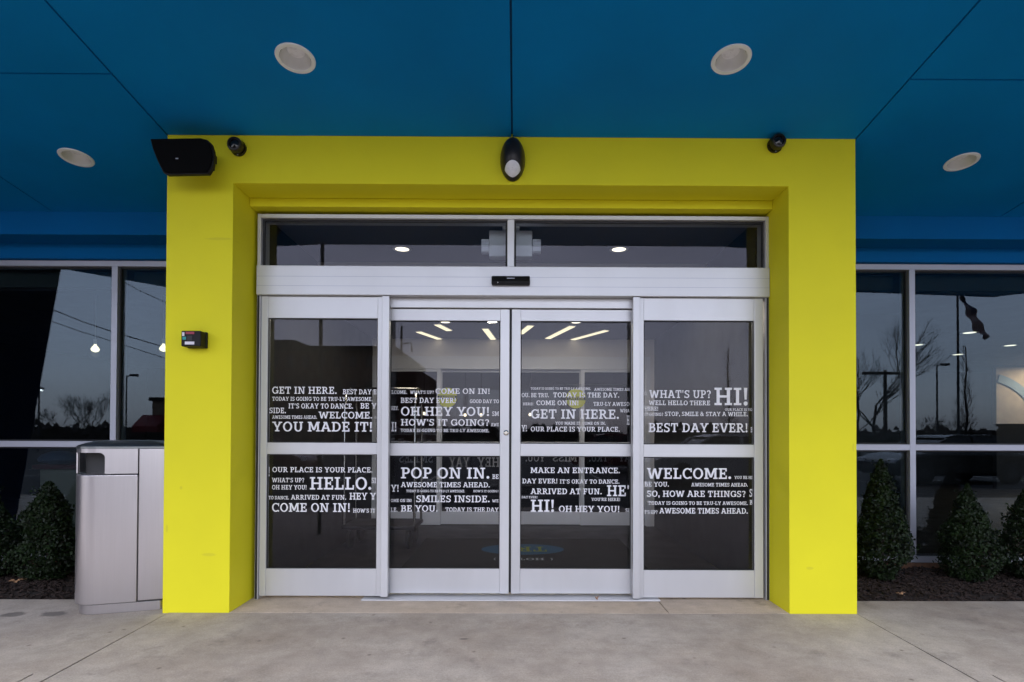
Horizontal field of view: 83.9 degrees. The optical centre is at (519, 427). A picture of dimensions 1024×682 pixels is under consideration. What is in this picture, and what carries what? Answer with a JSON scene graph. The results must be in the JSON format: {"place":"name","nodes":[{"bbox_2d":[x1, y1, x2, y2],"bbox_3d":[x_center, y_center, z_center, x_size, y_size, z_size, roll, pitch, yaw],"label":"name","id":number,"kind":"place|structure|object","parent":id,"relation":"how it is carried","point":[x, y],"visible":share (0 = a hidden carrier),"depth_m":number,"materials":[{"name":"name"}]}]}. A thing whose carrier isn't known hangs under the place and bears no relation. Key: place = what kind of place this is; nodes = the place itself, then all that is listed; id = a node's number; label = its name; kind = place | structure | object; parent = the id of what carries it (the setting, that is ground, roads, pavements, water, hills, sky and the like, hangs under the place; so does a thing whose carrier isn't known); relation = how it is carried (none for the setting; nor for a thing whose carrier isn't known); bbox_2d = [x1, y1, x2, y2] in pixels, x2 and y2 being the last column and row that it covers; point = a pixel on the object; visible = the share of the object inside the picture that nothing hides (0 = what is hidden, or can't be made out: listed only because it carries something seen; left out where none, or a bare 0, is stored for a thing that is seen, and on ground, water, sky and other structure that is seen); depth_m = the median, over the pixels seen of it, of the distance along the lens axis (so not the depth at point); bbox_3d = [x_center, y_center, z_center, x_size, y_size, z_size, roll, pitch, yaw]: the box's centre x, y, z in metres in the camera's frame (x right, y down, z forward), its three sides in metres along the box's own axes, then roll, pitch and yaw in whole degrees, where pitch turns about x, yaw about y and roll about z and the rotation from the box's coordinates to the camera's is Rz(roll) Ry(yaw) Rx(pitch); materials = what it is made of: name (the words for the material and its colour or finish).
{"place":"outdoors","nodes":[
{"label":"outdoors","id":0,"kind":"place"},
{"bbox_2d":[0,570,74,598],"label":"mulch bed soil","id":1,"kind":"structure","parent":0,"point":[64,588],"depth_m":4.16,"materials":[{"name":"brown soil"}]},
{"bbox_2d":[0,486,26,576],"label":"boxwood shrub","id":2,"kind":"object","parent":1,"relation":"on","point":[9,539],"visible":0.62,"depth_m":4.52,"materials":[{"name":"green plant"}]},
{"bbox_2d":[2,480,75,581],"bbox_3d":[-3.759,0.845,4.535,0.578,0.855,0.578,0,-1,0],"label":"boxwood shrub","id":3,"kind":"object","parent":1,"relation":"on","point":[50,504],"visible":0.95,"depth_m":4.41,"materials":[{"name":"green plant"}]},
{"bbox_2d":[0,342,146,500],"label":"room wall","id":4,"kind":"structure","parent":0,"point":[46,395],"depth_m":10.99,"materials":[{"name":"grey paint"}]},
{"bbox_2d":[0,270,165,368],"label":"room ceiling","id":5,"kind":"structure","parent":0,"point":[62,322],"depth_m":8.04,"materials":[{"name":"grey paint"}]},
{"bbox_2d":[87,295,99,356],"bbox_3d":[-4.832,-1.149,6.490,0.150,0.721,0.150,0,-1,0],"label":"glass pendant","id":6,"kind":"object","parent":5,"relation":"hanging from","point":[94,347],"visible":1,"depth_m":6.48,"materials":[{"name":"white glass"}]},
{"bbox_2d":[156,313,164,355],"bbox_3d":[-4.056,-1.150,6.494,0.150,0.711,0.150,0,-1,0],"label":"glass pendant","id":7,"kind":"object","parent":5,"relation":"hanging from","point":[162,348],"visible":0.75,"depth_m":6.48,"materials":[{"name":"white glass"}]},
{"bbox_2d":[32,462,138,536],"bbox_3d":[-4.771,0.829,6.531,1.171,0.826,0.570,0,-1,0],"label":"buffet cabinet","id":8,"kind":"object","parent":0,"point":[62,477],"visible":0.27,"depth_m":6.30,"materials":[{"name":"grey"}]},
{"bbox_2d":[37,451,76,463],"bbox_3d":[-5.223,0.338,6.470,0.400,0.150,0.400,0,-1,0],"label":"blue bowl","id":9,"kind":"object","parent":8,"relation":"on","point":[60,457],"visible":0.91,"depth_m":6.35,"materials":[{"name":"blue"}]},
{"bbox_2d":[146,369,164,439],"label":"room wall","id":10,"kind":"structure","parent":0,"point":[155,403],"depth_m":13.86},
{"bbox_2d":[2,497,338,558],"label":"room floor","id":11,"kind":"structure","parent":0,"point":[14,506],"depth_m":9.24,"materials":[{"name":"tile"}]},
{"bbox_2d":[341,387,422,548],"bbox_3d":[-1.432,0.410,6.038,0.760,1.673,0.570,0,-1,0],"label":"luggage cart","id":12,"kind":"object","parent":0,"point":[360,525],"visible":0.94,"depth_m":5.89,"materials":[{"name":"metal"}]},
{"bbox_2d":[391,481,629,525],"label":"lobby floor","id":13,"kind":"structure","parent":0,"point":[568,500],"depth_m":9.84,"materials":[{"name":"tile"}]},
{"bbox_2d":[391,420,443,494],"bbox_3d":[-2.134,0.588,11.233,1.250,1.440,0.500,0,-1,0],"label":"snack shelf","id":14,"kind":"object","parent":13,"relation":"on","point":[396,471],"visible":0.32,"depth_m":10.98,"materials":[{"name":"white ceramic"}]},
{"bbox_2d":[391,372,629,480],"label":"lobby wall","id":15,"kind":"structure","parent":13,"relation":"on","point":[424,382],"depth_m":14.50,"materials":[{"name":"paint"}]},
{"bbox_2d":[373,338,653,525],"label":"wall","id":16,"kind":"structure","parent":13,"relation":"on","point":[530,347],"depth_m":7.35,"materials":[{"name":"grey paint"}]},
{"bbox_2d":[371,356,649,525],"bbox_3d":[-0.102,0.176,7.396,3.586,2.185,0.145,0,-1,0],"label":"door frame","id":17,"kind":"object","parent":16,"relation":"attached to","point":[492,363],"visible":0.57,"depth_m":7.33,"materials":[{"name":"metal"}]},
{"bbox_2d":[376,369,440,524],"bbox_3d":[-1.428,0.250,7.350,0.830,2.007,0.040,0,-1,0],"label":"side panel","id":18,"kind":"object","parent":17,"relation":"attached to","point":[431,518],"visible":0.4,"depth_m":7.33,"materials":[{"name":"metal"}]},
{"bbox_2d":[437,388,456,406],"bbox_3d":[-0.927,-0.386,7.332,0.254,0.254,0.004,0,-1,0],"label":"caution sticker","id":19,"kind":"object","parent":18,"relation":"attached to","point":[445,395],"visible":0.72,"depth_m":7.33,"materials":[{"name":"yellow plastic"}]},
{"bbox_2d":[399,370,509,523],"bbox_3d":[-0.839,0.253,7.413,1.442,2.007,0.040,0,-1,0],"label":"sliding door","id":20,"kind":"structure","parent":17,"relation":"attached to","point":[469,517],"depth_m":7.39,"materials":[{"name":"metal"}]},
{"bbox_2d":[511,370,629,524],"bbox_3d":[0.670,0.258,7.421,1.563,2.007,0.040,0,-1,0],"label":"sliding door","id":21,"kind":"structure","parent":17,"relation":"attached to","point":[554,517],"depth_m":7.39,"materials":[{"name":"metal"}]},
{"bbox_2d":[580,370,645,525],"bbox_3d":[1.216,0.259,7.364,0.848,2.007,0.040,0,-1,0],"label":"side panel","id":22,"kind":"object","parent":17,"relation":"attached to","point":[604,518],"visible":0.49,"depth_m":7.34,"materials":[{"name":"metal"}]},
{"bbox_2d":[566,389,585,407],"bbox_3d":[0.734,-0.372,7.341,0.254,0.254,0.004,0,-1,0],"label":"caution sticker","id":23,"kind":"object","parent":22,"relation":"attached to","point":[581,400],"visible":0.96,"depth_m":7.34,"materials":[{"name":"yellow plastic"}]},
{"bbox_2d":[468,441,627,494],"bbox_3d":[0.589,0.805,11.494,3.300,1.030,0.800,0,-1,0],"label":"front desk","id":24,"kind":"object","parent":13,"relation":"on","point":[621,477],"visible":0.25,"depth_m":11.19,"materials":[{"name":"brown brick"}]},
{"bbox_2d":[553,384,627,441],"bbox_3d":[1.682,0.167,13.408,1.740,2.360,0.240,0,-1,0],"label":"lobby partition","id":25,"kind":"object","parent":13,"relation":"on","point":[568,435],"visible":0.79,"depth_m":13.31,"materials":[{"name":"white ceramic"}]},
{"bbox_2d":[276,225,746,263],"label":"vestibule ceiling","id":26,"kind":"structure","parent":0,"point":[462,244],"depth_m":4.76,"materials":[{"name":"grey paint"}]},
{"bbox_2d":[393,246,411,251],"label":"recessed light","id":27,"kind":"object","parent":26,"relation":"attached to","point":[402,248],"visible":1,"depth_m":4.90,"materials":[{"name":"white ceramic"}]},
{"bbox_2d":[481,226,540,259],"bbox_3d":[-0.061,-1.419,4.342,0.453,0.257,0.090,0,-1,0],"label":"emergency light","id":28,"kind":"object","parent":26,"relation":"hanging from","point":[493,246],"visible":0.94,"depth_m":4.30,"materials":[{"name":"white plastic"}]},
{"bbox_2d":[609,246,627,252],"bbox_3d":[0.860,-1.535,4.905,0.162,0.005,0.162,0,-1,0],"label":"recessed light","id":29,"kind":"object","parent":26,"relation":"attached to","point":[617,249],"visible":1,"depth_m":4.91,"materials":[{"name":"white ceramic"}]},
{"bbox_2d":[0,599,1023,681],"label":"sidewalk","id":30,"kind":"structure","parent":0,"point":[53,640],"depth_m":3.20,"materials":[{"name":"concrete"}]},
{"bbox_2d":[75,440,163,614],"bbox_3d":[-2.697,0.655,3.934,0.568,1.136,0.428,0,-1,-17],"label":"litter bin","id":31,"kind":"object","parent":30,"relation":"on","point":[119,533],"visible":0.84,"depth_m":3.75,"materials":[{"name":"silver metal"}]},
{"bbox_2d":[229,592,788,613],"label":"threshold slab","id":32,"kind":"structure","parent":30,"relation":"on","point":[309,604],"depth_m":3.90,"materials":[{"name":"concrete"}]},
{"bbox_2d":[162,134,856,613],"bbox_3d":[-0.053,-0.465,4.551,4.587,3.500,1.550,0,-1,0],"label":"entrance portal","id":33,"kind":"object","parent":30,"relation":"on","point":[800,194],"visible":0.49,"depth_m":3.79,"materials":[{"name":"yellow paint"}]},
{"bbox_2d":[151,138,216,176],"bbox_3d":[-2.126,-1.710,3.677,0.405,0.236,0.204,0,-1,0],"label":"loudspeaker","id":34,"kind":"object","parent":33,"relation":"attached to","point":[187,157],"visible":1,"depth_m":3.58,"materials":[{"name":"black plastic"}]},
{"bbox_2d":[181,331,207,348],"bbox_3d":[-2.122,-0.575,3.723,0.131,0.107,0.086,0,-1,0],"label":"card reader","id":35,"kind":"object","parent":33,"relation":"attached to","point":[194,339],"visible":1,"depth_m":3.68,"materials":[{"name":"black plastic"}]},
{"bbox_2d":[227,137,246,155],"bbox_3d":[-1.861,-1.851,3.745,0.104,0.104,0.077,0,-1,0],"label":"wall camera","id":36,"kind":"object","parent":33,"relation":"attached to","point":[235,145],"depth_m":3.71,"materials":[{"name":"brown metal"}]},
{"bbox_2d":[254,214,769,600],"bbox_3d":[-0.043,-0.148,4.132,3.671,2.754,0.190,0,-1,0],"label":"door frame","id":37,"kind":"object","parent":33,"relation":"attached to","point":[547,288],"visible":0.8,"depth_m":4.07,"materials":[{"name":"metal"}]},
{"bbox_2d":[259,296,390,596],"bbox_3d":[-1.391,0.131,4.080,0.923,2.144,0.073,0,-1,0],"label":"fixed side panel","id":38,"kind":"object","parent":37,"relation":"attached to","point":[323,581],"visible":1,"depth_m":4.07,"materials":[{"name":"metal"}]},
{"bbox_2d":[389,309,511,593],"bbox_3d":[-0.536,0.170,4.153,0.957,2.068,0.055,0,-1,0],"label":"sliding door","id":39,"kind":"structure","parent":37,"relation":"attached to","point":[449,580],"depth_m":4.14,"materials":[{"name":"metal"}]},
{"bbox_2d":[491,276,529,285],"bbox_3d":[-0.060,-1.044,4.038,0.272,0.065,0.044,0,-1,0],"label":"door sensor","id":40,"kind":"object","parent":37,"relation":"attached to","point":[513,280],"depth_m":4.02,"materials":[{"name":"black plastic"}]},
{"bbox_2d":[511,309,631,593],"bbox_3d":[0.417,0.173,4.164,0.948,2.068,0.043,0,-1,0],"label":"sliding door","id":41,"kind":"structure","parent":37,"relation":"attached to","point":[579,580],"depth_m":4.14,"materials":[{"name":"metal"}]},
{"bbox_2d":[632,297,762,598],"bbox_3d":[1.282,0.144,4.094,0.942,2.152,0.073,0,-1,0],"label":"fixed side panel","id":42,"kind":"object","parent":37,"relation":"attached to","point":[702,583],"visible":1,"depth_m":4.09,"materials":[{"name":"metal"}]},
{"bbox_2d":[500,137,524,181],"bbox_3d":[-0.043,-1.778,3.731,0.166,0.286,0.120,0,-1,0],"label":"wall lamp","id":43,"kind":"object","parent":33,"relation":"attached to","point":[512,159],"visible":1,"depth_m":3.70,"materials":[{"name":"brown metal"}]},
{"bbox_2d":[767,133,785,152],"bbox_3d":[1.705,-1.882,3.763,0.104,0.104,0.077,0,-1,0],"label":"wall camera","id":44,"kind":"object","parent":33,"relation":"attached to","point":[777,143],"depth_m":3.73,"materials":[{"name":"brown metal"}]},
{"bbox_2d":[307,526,716,568],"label":"vestibule floor","id":45,"kind":"structure","parent":0,"point":[662,550],"depth_m":6.24,"materials":[{"name":"tile"}]},
{"bbox_2d":[268,225,372,566],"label":"vestibule wall","id":46,"kind":"structure","parent":45,"relation":"on","point":[337,354],"depth_m":5.16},
{"bbox_2d":[402,538,647,568],"bbox_3d":[0.045,1.239,5.467,2.166,0.013,1.862,0,-1,0],"label":"walk off mat","id":47,"kind":"object","parent":45,"relation":"on","point":[535,553],"visible":0.69,"depth_m":5.58,"materials":[{"name":"grey carpet"}]},
{"bbox_2d":[654,228,756,568],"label":"vestibule wall","id":48,"kind":"structure","parent":45,"relation":"on","point":[700,356],"depth_m":5.25,"materials":[{"name":"grey paint"}]},
{"bbox_2d":[346,308,678,339],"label":"vestibule ceiling","id":49,"kind":"structure","parent":0,"point":[538,330],"depth_m":6.70,"materials":[{"name":"grey paint"}]},
{"bbox_2d":[415,331,442,339],"bbox_3d":[-1.115,-1.141,7.063,0.085,0.013,0.564,0,-1,19],"label":"bar light","id":50,"kind":"object","parent":49,"relation":"attached to","point":[428,335],"visible":1,"depth_m":7.03,"materials":[{"name":"white plastic"}]},
{"bbox_2d":[433,324,452,330],"bbox_3d":[-0.871,-1.147,6.536,0.085,0.013,0.390,0,-1,14],"label":"bar light","id":51,"kind":"object","parent":49,"relation":"attached to","point":[443,327],"visible":1,"depth_m":6.50,"materials":[{"name":"white plastic"}]},
{"bbox_2d":[482,328,495,339],"bbox_3d":[-0.363,-1.140,6.963,0.085,0.013,0.744,0,-1,5],"label":"bar light","id":52,"kind":"object","parent":49,"relation":"attached to","point":[489,333],"visible":1,"depth_m":6.91,"materials":[{"name":"white plastic"}]},
{"bbox_2d":[318,262,706,266],"bbox_3d":[-0.059,-1.452,5.369,3.638,0.368,0.098,0,-1,0],"label":"ceiling bulkhead","id":53,"kind":"object","parent":49,"relation":"on","point":[496,264],"depth_m":5.32,"materials":[{"name":"grey paint"}]},
{"bbox_2d":[522,325,534,333],"bbox_3d":[0.073,-1.142,6.655,0.085,0.013,0.544,0,-1,-13],"label":"bar light","id":54,"kind":"object","parent":49,"relation":"attached to","point":[526,328],"visible":0.75,"depth_m":6.54,"materials":[{"name":"white plastic"}]},
{"bbox_2d":[545,325,575,338],"bbox_3d":[0.482,-1.139,6.835,0.085,0.013,0.879,0,-1,-16],"label":"bar light","id":55,"kind":"object","parent":49,"relation":"attached to","point":[563,330],"visible":1,"depth_m":6.77,"materials":[{"name":"white plastic"}]},
{"bbox_2d":[570,329,609,339],"bbox_3d":[0.858,-1.135,7.003,0.085,0.013,0.753,1,-1,-27],"label":"bar light","id":56,"kind":"object","parent":49,"relation":"attached to","point":[590,334],"visible":1,"depth_m":6.95,"materials":[{"name":"white plastic"}]},
{"bbox_2d":[856,314,900,525],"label":"room wall","id":57,"kind":"structure","parent":0,"point":[877,378],"depth_m":7.37,"materials":[{"name":"grey paint"}]},
{"bbox_2d":[857,568,1022,600],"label":"mulch bed soil","id":58,"kind":"structure","parent":0,"point":[955,598],"depth_m":4.19,"materials":[{"name":"brown soil"}]},
{"bbox_2d":[0,564,1023,600],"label":"bark chips","id":59,"kind":"object","parent":58,"relation":"on","point":[1007,589],"visible":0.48,"depth_m":4.33,"materials":[{"name":"brown wood"}]},
{"bbox_2d":[857,458,919,580],"bbox_3d":[2.957,0.771,4.590,0.525,1.049,0.518,0,-1,0],"label":"boxwood shrub","id":60,"kind":"object","parent":58,"relation":"on","point":[880,491],"visible":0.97,"depth_m":4.52,"materials":[{"name":"green plant"}]},
{"bbox_2d":[931,483,1010,581],"bbox_3d":[3.644,0.872,4.599,0.489,0.852,0.491,0,-1,21],"label":"boxwood shrub","id":61,"kind":"object","parent":58,"relation":"on","point":[969,514],"visible":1,"depth_m":4.53,"materials":[{"name":"green plant"}]},
{"bbox_2d":[993,477,1023,578],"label":"boxwood shrub","id":62,"kind":"object","parent":58,"relation":"on","point":[1014,553],"visible":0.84,"depth_m":4.64,"materials":[{"name":"green plant"}]},
{"bbox_2d":[857,485,1023,553],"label":"room floor","id":63,"kind":"structure","parent":0,"point":[934,505],"depth_m":9.55,"materials":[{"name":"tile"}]},
{"bbox_2d":[992,367,1023,488],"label":"beige feature wall","id":64,"kind":"structure","parent":63,"relation":"on","point":[1008,414],"depth_m":12.85,"materials":[{"name":"paint"}]},
{"bbox_2d":[915,372,992,484],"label":"room wall","id":65,"kind":"structure","parent":0,"point":[954,407],"depth_m":13.96,"materials":[{"name":"grey paint"}]},
{"bbox_2d":[856,273,1023,371],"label":"room ceiling","id":66,"kind":"structure","parent":65,"relation":"on","point":[942,322],"depth_m":8.16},
{"bbox_2d":[960,331,978,333],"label":"recessed light","id":67,"kind":"object","parent":66,"relation":"attached to","point":[971,332],"visible":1,"depth_m":8.62,"materials":[{"name":"white plastic"}]},
{"bbox_3d":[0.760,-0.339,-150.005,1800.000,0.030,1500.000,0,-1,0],"label":"ground","id":68,"kind":"structure","parent":0,"visible":0},
{"bbox_2d":[0,211,166,565],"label":"window wall","id":69,"kind":"structure","parent":68,"relation":"on","point":[85,236],"depth_m":4.77,"materials":[{"name":"blue paint"}]},
{"bbox_2d":[0,260,165,558],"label":"storefront window","id":70,"kind":"structure","parent":69,"relation":"attached to","point":[119,269],"depth_m":5.01,"materials":[{"name":"metal"}]},
{"bbox_2d":[0,271,111,290],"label":"roller shade","id":71,"kind":"object","parent":70,"relation":"attached to","point":[55,281],"visible":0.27,"depth_m":5.16,"materials":[{"name":"black fabric"}]},
{"bbox_2d":[134,272,165,291],"bbox_3d":[-2.932,-1.323,5.191,1.131,0.172,0.060,0,-1,0],"label":"roller shade","id":72,"kind":"object","parent":70,"relation":"attached to","point":[149,281],"visible":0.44,"depth_m":5.16,"materials":[{"name":"grey fabric"}]},
{"bbox_2d":[0,0,1023,216],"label":"entrance canopy","id":73,"kind":"object","parent":68,"relation":"on","point":[911,97],"visible":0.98,"depth_m":3.31,"materials":[{"name":"blue paint"}]},
{"bbox_2d":[57,148,94,166],"bbox_3d":[-3.128,-1.963,4.029,0.214,0.126,0.214,0,-9,0],"label":"canopy downlight","id":74,"kind":"object","parent":73,"relation":"attached to","point":[75,157],"visible":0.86,"depth_m":4.05,"materials":[{"name":"white plastic"}]},
{"bbox_2d":[274,42,315,73],"bbox_3d":[-1.237,-2.098,3.157,0.214,0.126,0.214,0,-9,0],"label":"canopy downlight","id":75,"kind":"object","parent":73,"relation":"attached to","point":[294,57],"visible":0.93,"depth_m":3.18,"materials":[{"name":"white plastic"}]},
{"bbox_2d":[711,43,751,74],"bbox_3d":[1.173,-2.092,3.156,0.214,0.126,0.214,0,-9,0],"label":"canopy downlight","id":76,"kind":"object","parent":73,"relation":"attached to","point":[730,59],"visible":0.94,"depth_m":3.18,"materials":[{"name":"white plastic"}]},
{"bbox_2d":[943,152,980,170],"bbox_3d":[3.142,-1.942,4.049,0.214,0.126,0.214,0,-9,0],"label":"canopy downlight","id":77,"kind":"object","parent":73,"relation":"attached to","point":[962,161],"visible":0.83,"depth_m":4.07,"materials":[{"name":"white plastic"}]},
{"bbox_2d":[856,216,1023,568],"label":"window wall","id":78,"kind":"structure","parent":68,"relation":"on","point":[939,240],"depth_m":4.80,"materials":[{"name":"glass"},{"name":"aluminium"},{"name":"blue paint"}]},
{"bbox_2d":[856,264,1023,562],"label":"storefront window","id":79,"kind":"structure","parent":78,"relation":"attached to","point":[907,447],"depth_m":5.04,"materials":[{"name":"metal"}]},
{"bbox_2d":[856,275,892,294],"bbox_3d":[2.840,-1.307,5.221,1.159,0.171,0.060,0,-1,0],"label":"roller shade","id":80,"kind":"object","parent":79,"relation":"attached to","point":[874,284],"visible":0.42,"depth_m":5.19,"materials":[{"name":"black fabric"}]},
{"bbox_2d":[915,275,1023,294],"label":"roller shade","id":81,"kind":"object","parent":79,"relation":"attached to","point":[969,285],"visible":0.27,"depth_m":5.20,"materials":[{"name":"fabric"}]}
]}

